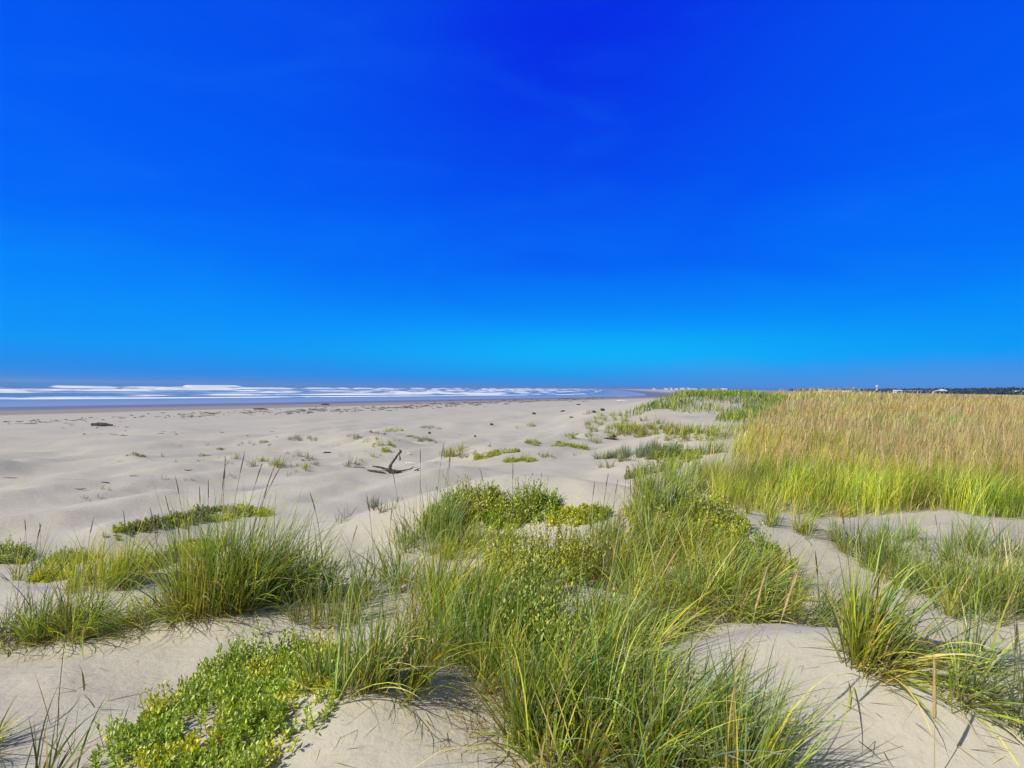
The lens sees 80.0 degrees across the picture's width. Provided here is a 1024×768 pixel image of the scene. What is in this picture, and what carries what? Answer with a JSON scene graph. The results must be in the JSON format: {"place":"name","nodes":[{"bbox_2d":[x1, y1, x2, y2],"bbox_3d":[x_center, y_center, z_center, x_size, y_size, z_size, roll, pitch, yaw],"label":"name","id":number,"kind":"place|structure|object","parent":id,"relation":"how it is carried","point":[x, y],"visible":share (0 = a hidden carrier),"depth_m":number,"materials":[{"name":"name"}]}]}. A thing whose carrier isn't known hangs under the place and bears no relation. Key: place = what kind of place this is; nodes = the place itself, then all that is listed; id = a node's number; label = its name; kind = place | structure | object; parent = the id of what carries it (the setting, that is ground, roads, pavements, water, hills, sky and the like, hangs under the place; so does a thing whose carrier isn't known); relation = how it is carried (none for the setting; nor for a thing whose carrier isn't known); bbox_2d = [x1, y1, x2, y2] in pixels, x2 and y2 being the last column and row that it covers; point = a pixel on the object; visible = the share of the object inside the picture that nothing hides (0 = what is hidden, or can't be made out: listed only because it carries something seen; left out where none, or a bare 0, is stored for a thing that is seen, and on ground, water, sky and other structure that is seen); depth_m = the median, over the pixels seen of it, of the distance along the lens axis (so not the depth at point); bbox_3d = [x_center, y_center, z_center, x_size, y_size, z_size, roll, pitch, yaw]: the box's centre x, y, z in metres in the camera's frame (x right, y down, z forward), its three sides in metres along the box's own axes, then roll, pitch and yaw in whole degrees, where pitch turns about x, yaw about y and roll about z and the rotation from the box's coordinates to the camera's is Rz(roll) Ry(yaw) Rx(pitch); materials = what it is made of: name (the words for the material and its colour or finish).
{"place":"outdoors","nodes":[
{"label":"outdoors","id":0,"kind":"place"},
{"bbox_2d":[0,381,645,406],"bbox_3d":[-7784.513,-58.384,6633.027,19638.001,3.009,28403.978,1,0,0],"label":"sea","id":1,"kind":"structure","parent":0,"point":[24,394],"depth_m":321.15,"materials":[{"name":"liquid"}]},
{"bbox_2d":[0,389,1023,767],"bbox_3d":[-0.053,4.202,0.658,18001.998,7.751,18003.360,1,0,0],"label":"beach ground","id":2,"kind":"structure","parent":0,"point":[52,461],"depth_m":6.59,"materials":[{"name":"beige sand"}]},
{"bbox_2d":[0,693,30,757],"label":"beach grass clump","id":3,"kind":"object","parent":2,"relation":"on","point":[4,727],"visible":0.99,"depth_m":2.99,"materials":[{"name":"green plant"}]},
{"bbox_2d":[0,533,35,563],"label":"leafy beach plant","id":4,"kind":"object","parent":2,"relation":"on","point":[7,547],"visible":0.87,"depth_m":7.61,"materials":[{"name":"green plant"}]},
{"bbox_2d":[0,520,86,583],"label":"beach grass clump","id":5,"kind":"object","parent":2,"relation":"on","point":[20,578],"visible":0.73,"depth_m":6.36,"materials":[{"name":"green plant"}]},
{"bbox_2d":[24,556,77,582],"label":"leafy beach plant","id":6,"kind":"object","parent":2,"relation":"on","point":[40,578],"visible":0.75,"depth_m":6.25,"materials":[{"name":"green plant"}]},
{"bbox_2d":[0,603,121,767],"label":"beach grass clump","id":7,"kind":"object","parent":2,"relation":"on","point":[50,754],"visible":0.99,"depth_m":2.62,"materials":[{"name":"green plant"}]},
{"bbox_2d":[0,525,123,664],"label":"beach grass clump","id":8,"kind":"object","parent":2,"relation":"on","point":[17,641],"visible":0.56,"depth_m":4.26,"materials":[{"name":"green plant"}]},
{"bbox_2d":[42,544,103,566],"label":"leafy beach plant","id":9,"kind":"object","parent":2,"relation":"on","point":[67,555],"visible":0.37,"depth_m":7.63,"materials":[{"name":"green plant"}]},
{"bbox_2d":[0,540,172,659],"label":"beach grass clump","id":10,"kind":"object","parent":2,"relation":"on","point":[93,617],"visible":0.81,"depth_m":4.14,"materials":[{"name":"green plant"}]},
{"bbox_2d":[44,510,187,595],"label":"beach grass clump","id":11,"kind":"object","parent":2,"relation":"on","point":[120,565],"visible":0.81,"depth_m":5.46,"materials":[{"name":"green plant"}]},
{"bbox_2d":[102,510,182,539],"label":"leafy beach plant","id":12,"kind":"object","parent":2,"relation":"on","point":[137,525],"visible":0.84,"depth_m":8.63,"materials":[{"name":"green plant"}]},
{"bbox_2d":[36,509,260,655],"bbox_3d":[-2.365,1.331,4.209,1.509,0.865,0.916,1,0,0],"label":"beach grass clump","id":13,"kind":"object","parent":2,"relation":"on","point":[149,621],"visible":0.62,"depth_m":4.14,"materials":[{"name":"green plant"}]},
{"bbox_2d":[123,546,177,569],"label":"leafy beach plant","id":14,"kind":"object","parent":2,"relation":"on","point":[167,555],"visible":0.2,"depth_m":6.52,"materials":[{"name":"green plant"}]},
{"bbox_2d":[30,453,347,639],"bbox_3d":[-2.034,1.168,4.341,1.949,1.350,1.872,1,0,0],"label":"beach grass clump","id":15,"kind":"object","parent":2,"relation":"on","point":[200,572],"visible":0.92,"depth_m":4.24,"materials":[{"name":"green plant"}]},
{"bbox_2d":[164,537,228,557],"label":"leafy beach plant","id":16,"kind":"object","parent":2,"relation":"on","point":[197,543],"visible":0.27,"depth_m":6.72,"materials":[{"name":"green plant"}]},
{"bbox_2d":[165,502,273,528],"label":"leafy beach plant","id":17,"kind":"object","parent":2,"relation":"on","point":[252,509],"visible":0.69,"depth_m":9.65,"materials":[{"name":"green plant"}]},
{"bbox_2d":[87,611,358,767],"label":"leafy beach plant","id":18,"kind":"object","parent":2,"relation":"on","point":[247,705],"visible":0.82,"depth_m":2.92,"materials":[{"name":"green plant"}]},
{"bbox_2d":[152,477,373,630],"bbox_3d":[-1.775,1.162,4.458,1.714,1.165,1.400,1,0,0],"label":"beach grass clump","id":19,"kind":"object","parent":2,"relation":"on","point":[283,588],"visible":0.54,"depth_m":4.41,"materials":[{"name":"green plant"}]},
{"bbox_2d":[268,454,288,467],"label":"grass sprig","id":20,"kind":"object","parent":2,"relation":"on","point":[277,463],"depth_m":16.89,"materials":[{"name":"green plant"}]},
{"bbox_2d":[3,398,596,435],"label":"tide wrack debris","id":21,"kind":"object","parent":2,"relation":"on","point":[380,408],"visible":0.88,"depth_m":86.81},
{"bbox_2d":[228,522,388,609],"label":"beach grass clump","id":22,"kind":"object","parent":2,"relation":"on","point":[323,574],"visible":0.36,"depth_m":4.52,"materials":[{"name":"green plant"}]},
{"bbox_2d":[261,493,411,636],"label":"beach grass clump","id":23,"kind":"object","parent":2,"relation":"on","point":[295,614],"visible":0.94,"depth_m":4.17,"materials":[{"name":"green plant"}]},
{"bbox_2d":[262,508,481,735],"bbox_3d":[-0.834,1.173,3.217,0.952,1.059,1.588,1,0,-34],"label":"beach grass clump","id":24,"kind":"object","parent":2,"relation":"on","point":[347,654],"visible":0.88,"depth_m":2.97,"materials":[{"name":"green plant"}]},
{"bbox_2d":[365,493,402,512],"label":"grass sprig","id":25,"kind":"object","parent":2,"relation":"on","point":[378,507],"depth_m":7.12,"materials":[{"name":"green plant"}]},
{"bbox_2d":[354,449,413,473],"bbox_3d":[-3.268,1.978,15.553,1.533,0.649,0.320,1,0,0],"label":"driftwood snag","id":26,"kind":"object","parent":2,"relation":"on","point":[389,469],"visible":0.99,"depth_m":15.56,"materials":[{"name":"wood"}]},
{"bbox_2d":[322,494,445,600],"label":"beach grass clump","id":27,"kind":"object","parent":2,"relation":"on","point":[384,571],"visible":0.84,"depth_m":4.62,"materials":[{"name":"green plant"}]},
{"bbox_2d":[339,554,510,749],"bbox_3d":[-0.402,1.216,3.026,0.925,0.735,0.946,1,0,0],"label":"beach grass clump","id":28,"kind":"object","parent":2,"relation":"on","point":[420,676],"visible":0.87,"depth_m":2.92,"materials":[{"name":"green plant"}]},
{"bbox_2d":[375,537,494,635],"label":"beach grass clump","id":29,"kind":"object","parent":2,"relation":"on","point":[434,600],"visible":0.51,"depth_m":4.11,"materials":[{"name":"green plant"}]},
{"bbox_2d":[377,444,502,558],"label":"beach grass clump","id":30,"kind":"object","parent":2,"relation":"on","point":[431,522],"visible":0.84,"depth_m":6.35,"materials":[{"name":"green plant"}]},
{"bbox_2d":[361,499,542,626],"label":"beach grass clump","id":31,"kind":"object","parent":2,"relation":"on","point":[428,576],"visible":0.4,"depth_m":4.34,"materials":[{"name":"green plant"}]},
{"bbox_2d":[442,438,467,458],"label":"grass sprig","id":32,"kind":"object","parent":2,"relation":"on","point":[446,454],"depth_m":17.29,"materials":[{"name":"green plant"}]},
{"bbox_2d":[416,474,510,532],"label":"leafy beach plant","id":33,"kind":"object","parent":2,"relation":"on","point":[494,491],"visible":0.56,"depth_m":6.66,"materials":[{"name":"green plant"}]},
{"bbox_2d":[369,523,580,667],"bbox_3d":[-0.214,1.188,3.485,1.438,0.948,1.148,1,0,0],"label":"beach grass clump","id":34,"kind":"object","parent":2,"relation":"on","point":[452,618],"visible":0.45,"depth_m":3.48,"materials":[{"name":"green plant"}]},
{"bbox_2d":[425,468,538,560],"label":"beach grass clump","id":35,"kind":"object","parent":2,"relation":"on","point":[484,537],"visible":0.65,"depth_m":6.02,"materials":[{"name":"green plant"}]},
{"bbox_2d":[473,451,499,460],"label":"leafy beach plant","id":36,"kind":"object","parent":2,"relation":"on","point":[480,456],"visible":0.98,"depth_m":16.61,"materials":[{"name":"green plant"}]},
{"bbox_2d":[422,560,580,704],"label":"beach grass clump","id":37,"kind":"object","parent":2,"relation":"on","point":[485,661],"visible":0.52,"depth_m":3.18,"materials":[{"name":"green plant"}]},
{"bbox_2d":[0,584,1023,767],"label":"straw litter","id":38,"kind":"object","parent":2,"relation":"on","point":[475,707],"visible":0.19,"depth_m":2.91,"materials":[{"name":"beige plant"}]},
{"bbox_2d":[445,550,582,609],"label":"beach grass clump","id":39,"kind":"object","parent":2,"relation":"on","point":[539,568],"visible":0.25,"depth_m":4.46,"materials":[{"name":"green plant"}]},
{"bbox_2d":[502,452,537,462],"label":"leafy beach plant","id":40,"kind":"object","parent":2,"relation":"on","point":[517,459],"visible":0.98,"depth_m":15.65,"materials":[{"name":"green plant"}]},
{"bbox_2d":[477,473,563,529],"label":"leafy beach plant","id":41,"kind":"object","parent":2,"relation":"on","point":[539,496],"visible":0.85,"depth_m":6.47,"materials":[{"name":"green plant"}]},
{"bbox_2d":[458,546,592,621],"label":"beach grass clump","id":42,"kind":"object","parent":2,"relation":"on","point":[541,583],"visible":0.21,"depth_m":4.14,"materials":[{"name":"green plant"}]},
{"bbox_2d":[476,489,592,585],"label":"clump","id":43,"kind":"object","parent":2,"relation":"on","point":[543,550],"visible":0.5,"depth_m":4.72,"materials":[{"name":"green plant"}]},
{"bbox_2d":[459,519,612,668],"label":"leafy beach plant","id":44,"kind":"object","parent":2,"relation":"on","point":[534,603],"visible":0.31,"depth_m":3.50,"materials":[{"name":"green plant"}]},
{"bbox_2d":[508,553,620,685],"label":"clump","id":45,"kind":"object","parent":2,"relation":"on","point":[550,624],"visible":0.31,"depth_m":3.17,"materials":[{"name":"green plant"}]},
{"bbox_2d":[422,573,715,767],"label":"beach grass clump","id":46,"kind":"object","parent":2,"relation":"on","point":[537,669],"visible":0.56,"depth_m":2.73,"materials":[{"name":"green plant"}]},
{"bbox_2d":[545,502,598,525],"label":"leafy beach plant","id":47,"kind":"object","parent":2,"relation":"on","point":[566,511],"visible":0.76,"depth_m":6.29,"materials":[{"name":"green plant"}]},
{"bbox_2d":[546,510,611,577],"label":"leafy beach plant","id":48,"kind":"object","parent":2,"relation":"on","point":[584,552],"visible":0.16,"depth_m":5.20,"materials":[{"name":"green plant"}]},
{"bbox_2d":[575,501,612,523],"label":"leafy beach plant","id":49,"kind":"object","parent":2,"relation":"on","point":[598,508],"visible":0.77,"depth_m":6.26,"materials":[{"name":"green plant"}]},
{"bbox_2d":[413,522,796,767],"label":"beach grass clump","id":50,"kind":"object","parent":2,"relation":"on","point":[546,732],"visible":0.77,"depth_m":2.59,"materials":[{"name":"green plant"}]},
{"bbox_2d":[549,476,662,576],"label":"beach grass clump","id":51,"kind":"object","parent":2,"relation":"on","point":[602,540],"visible":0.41,"depth_m":5.48,"materials":[{"name":"green plant"}]},
{"bbox_2d":[523,539,689,642],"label":"beach grass clump","id":52,"kind":"object","parent":2,"relation":"on","point":[599,602],"visible":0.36,"depth_m":3.90,"materials":[{"name":"green plant"}]},
{"bbox_2d":[589,440,645,458],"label":"beach grass clump","id":53,"kind":"object","parent":2,"relation":"on","point":[610,455],"visible":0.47,"depth_m":16.06,"materials":[{"name":"green plant"}]},
{"bbox_2d":[530,564,717,749],"bbox_3d":[0.540,1.252,3.064,1.042,0.717,1.228,1,0,22],"label":"beach grass clump","id":54,"kind":"object","parent":2,"relation":"on","point":[612,638],"visible":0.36,"depth_m":3.08,"materials":[{"name":"green plant"}]},
{"bbox_2d":[613,421,646,437],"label":"beach grass tuft","id":55,"kind":"object","parent":2,"relation":"on","point":[627,432],"visible":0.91,"depth_m":25.39,"materials":[{"name":"green plant"}]},
{"bbox_2d":[580,467,685,555],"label":"beach grass clump","id":56,"kind":"object","parent":2,"relation":"on","point":[613,523],"visible":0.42,"depth_m":5.86,"materials":[{"name":"green plant"}]},
{"bbox_2d":[618,420,658,433],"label":"beach grass tuft","id":57,"kind":"object","parent":2,"relation":"on","point":[624,425],"visible":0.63,"depth_m":26.08,"materials":[{"name":"green plant"}]},
{"bbox_2d":[581,501,712,595],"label":"beach grass clump","id":58,"kind":"object","parent":2,"relation":"on","point":[596,574],"visible":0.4,"depth_m":5.08,"materials":[{"name":"green plant"}]},
{"bbox_2d":[565,564,732,647],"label":"beach grass clump","id":59,"kind":"object","parent":2,"relation":"on","point":[651,615],"visible":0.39,"depth_m":3.65,"materials":[{"name":"green plant"}]},
{"bbox_2d":[614,435,684,461],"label":"beach grass clump","id":60,"kind":"object","parent":2,"relation":"on","point":[625,455],"visible":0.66,"depth_m":14.17,"materials":[{"name":"green plant"}]},
{"bbox_2d":[623,457,682,478],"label":"leafy beach plant","id":61,"kind":"object","parent":2,"relation":"on","point":[629,473],"visible":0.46,"depth_m":12.54,"materials":[{"name":"green plant"}]},
{"bbox_2d":[611,499,726,570],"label":"beach grass clump","id":62,"kind":"object","parent":2,"relation":"on","point":[656,534],"visible":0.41,"depth_m":5.64,"materials":[{"name":"green plant"}]},
{"bbox_2d":[616,447,722,527],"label":"beach grass clump","id":63,"kind":"object","parent":2,"relation":"on","point":[651,482],"visible":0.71,"depth_m":6.53,"materials":[{"name":"green plant"}]},
{"bbox_2d":[621,482,724,544],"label":"beach grass clump","id":64,"kind":"object","parent":2,"relation":"on","point":[654,505],"visible":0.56,"depth_m":6.15,"materials":[{"name":"green plant"}]},
{"bbox_2d":[647,421,703,438],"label":"beach grass tuft","id":65,"kind":"object","parent":2,"relation":"on","point":[688,429],"visible":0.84,"depth_m":18.04,"materials":[{"name":"green plant"}]},
{"bbox_2d":[649,440,703,463],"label":"leafy beach plant","id":66,"kind":"object","parent":2,"relation":"on","point":[681,457],"visible":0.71,"depth_m":13.82,"materials":[{"name":"green plant"}]},
{"bbox_2d":[620,490,739,547],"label":"leafy beach plant","id":67,"kind":"object","parent":2,"relation":"on","point":[715,517],"visible":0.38,"depth_m":6.20,"materials":[{"name":"green plant"}]},
{"bbox_2d":[661,422,717,441],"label":"beach grass tuft","id":68,"kind":"object","parent":2,"relation":"on","point":[708,432],"visible":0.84,"depth_m":17.54,"materials":[{"name":"green plant"}]},
{"bbox_2d":[655,443,732,496],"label":"beach grass clump","id":69,"kind":"object","parent":2,"relation":"on","point":[699,475],"visible":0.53,"depth_m":9.94,"materials":[{"name":"green plant"}]},
{"bbox_2d":[582,513,814,633],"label":"beach grass clump","id":70,"kind":"object","parent":2,"relation":"on","point":[671,590],"visible":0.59,"depth_m":4.11,"materials":[{"name":"green plant"}]},
{"bbox_2d":[530,601,873,767],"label":"beach grass clump","id":71,"kind":"object","parent":2,"relation":"on","point":[648,743],"visible":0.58,"depth_m":2.50,"materials":[{"name":"green plant"}]},
{"bbox_2d":[698,439,724,454],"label":"beach grass clump","id":72,"kind":"object","parent":2,"relation":"on","point":[709,448],"visible":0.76,"depth_m":13.95,"materials":[{"name":"green plant"}]},
{"bbox_2d":[674,447,748,479],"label":"beach grass clump","id":73,"kind":"object","parent":2,"relation":"on","point":[707,465],"visible":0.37,"depth_m":11.63,"materials":[{"name":"green plant"}]},
{"bbox_2d":[672,478,752,533],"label":"leafy beach plant","id":74,"kind":"object","parent":2,"relation":"on","point":[732,512],"visible":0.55,"depth_m":6.42,"materials":[{"name":"green plant"}]},
{"bbox_2d":[651,508,778,580],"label":"beach grass clump","id":75,"kind":"object","parent":2,"relation":"on","point":[709,544],"visible":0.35,"depth_m":5.52,"materials":[{"name":"green plant"}]},
{"bbox_2d":[613,512,838,632],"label":"beach grass clump","id":76,"kind":"object","parent":2,"relation":"on","point":[706,589],"visible":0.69,"depth_m":3.95,"materials":[{"name":"green plant"}]},
{"bbox_2d":[597,566,862,767],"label":"beach grass clump","id":77,"kind":"object","parent":2,"relation":"on","point":[771,746],"visible":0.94,"depth_m":2.32,"materials":[{"name":"green plant"}]},
{"bbox_2d":[689,518,795,569],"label":"leafy beach plant","id":78,"kind":"object","parent":2,"relation":"on","point":[744,532],"visible":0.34,"depth_m":5.93,"materials":[{"name":"green plant"}]},
{"bbox_2d":[702,531,817,590],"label":"beach grass clump","id":79,"kind":"object","parent":2,"relation":"on","point":[770,560],"visible":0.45,"depth_m":5.39,"materials":[{"name":"green plant"}]},
{"bbox_2d":[736,492,801,523],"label":"beach grass clump","id":80,"kind":"object","parent":2,"relation":"on","point":[747,508],"visible":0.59,"depth_m":6.96,"materials":[{"name":"green plant"}]},
{"bbox_2d":[697,518,883,627],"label":"beach grass clump","id":81,"kind":"object","parent":2,"relation":"on","point":[828,611],"visible":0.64,"depth_m":3.80,"materials":[{"name":"green plant"}]},
{"bbox_2d":[749,494,833,538],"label":"beach grass clump","id":82,"kind":"object","parent":2,"relation":"on","point":[805,526],"visible":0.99,"depth_m":6.55,"materials":[{"name":"green plant"}]},
{"bbox_2d":[805,495,858,520],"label":"beach grass clump","id":83,"kind":"object","parent":2,"relation":"on","point":[822,510],"visible":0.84,"depth_m":8.05,"materials":[{"name":"green plant"}]},
{"bbox_2d":[643,386,1023,519],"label":"dune grass field","id":84,"kind":"structure","parent":2,"relation":"on","point":[907,473],"depth_m":10.79,"materials":[{"name":"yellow plant"}]},
{"bbox_2d":[818,505,901,546],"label":"beach grass clump","id":85,"kind":"object","parent":2,"relation":"on","point":[832,525],"visible":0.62,"depth_m":6.38,"materials":[{"name":"green plant"}]},
{"bbox_2d":[814,500,938,568],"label":"beach grass clump","id":86,"kind":"object","parent":2,"relation":"on","point":[868,548],"visible":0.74,"depth_m":6.04,"materials":[{"name":"green plant"}]},
{"bbox_2d":[798,506,975,688],"bbox_3d":[1.778,0.989,2.937,0.764,0.804,1.013,1,0,34],"label":"beach grass clump","id":87,"kind":"object","parent":2,"relation":"on","point":[854,619],"visible":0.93,"depth_m":2.91,"materials":[{"name":"green plant"}]},
{"bbox_2d":[844,539,965,586],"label":"beach grass clump","id":88,"kind":"object","parent":2,"relation":"on","point":[889,570],"visible":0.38,"depth_m":5.67,"materials":[{"name":"green plant"}]},
{"bbox_2d":[789,386,1023,394],"bbox_3d":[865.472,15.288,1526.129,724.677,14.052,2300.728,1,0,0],"label":"woods","id":89,"kind":"object","parent":2,"relation":"on","point":[1013,390],"visible":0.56,"depth_m":937.69,"materials":[{"name":"green plant"}]},
{"bbox_2d":[798,561,1023,750],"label":"beach grass clump","id":90,"kind":"object","parent":2,"relation":"on","point":[906,669],"visible":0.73,"depth_m":2.78,"materials":[{"name":"green plant"}]},
{"bbox_2d":[879,508,944,547],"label":"beach grass clump","id":91,"kind":"object","parent":2,"relation":"on","point":[910,530],"visible":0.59,"depth_m":6.60,"materials":[{"name":"green plant"}]},
{"bbox_2d":[932,652,936,767],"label":"grass spike","id":92,"kind":"object","parent":2,"relation":"on","point":[934,693],"depth_m":2.43,"materials":[{"name":"plant"}]},
{"bbox_2d":[861,511,1023,602],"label":"beach grass clump","id":93,"kind":"object","parent":2,"relation":"on","point":[931,564],"visible":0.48,"depth_m":5.29,"materials":[{"name":"green plant"}]},
{"bbox_2d":[904,509,997,551],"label":"beach grass clump","id":94,"kind":"object","parent":2,"relation":"on","point":[964,540],"visible":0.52,"depth_m":6.28,"materials":[{"name":"green plant"}]},
{"bbox_2d":[880,568,1023,765],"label":"beach grass clump","id":95,"kind":"object","parent":2,"relation":"on","point":[968,663],"visible":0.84,"depth_m":2.68,"materials":[{"name":"green plant"}]},
{"bbox_2d":[892,520,1023,637],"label":"beach grass clump","id":96,"kind":"object","parent":2,"relation":"on","point":[1003,588],"visible":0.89,"depth_m":4.82,"materials":[{"name":"green plant"}]},
{"bbox_2d":[923,504,1023,571],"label":"beach grass clump","id":97,"kind":"object","parent":2,"relation":"on","point":[972,540],"visible":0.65,"depth_m":5.98,"materials":[{"name":"green plant"}]},
{"bbox_2d":[943,556,1023,765],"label":"beach grass clump","id":98,"kind":"object","parent":2,"relation":"on","point":[1017,712],"visible":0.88,"depth_m":2.54,"materials":[{"name":"green plant"}]},
{"bbox_2d":[0,0,1023,390],"label":"sky","id":99,"kind":"structure","parent":0,"point":[766,195],"materials":[{"name":"blue"}]},
{"bbox_2d":[625,388,789,422],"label":"dune flank grass","id":100,"kind":"structure","parent":0,"point":[720,394],"depth_m":38.04,"materials":[{"name":"green plant"}]},
{"bbox_2d":[708,419,760,438],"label":"dune hollow grass","id":101,"kind":"structure","parent":0,"point":[738,424],"depth_m":17.82,"materials":[{"name":"green plant"}]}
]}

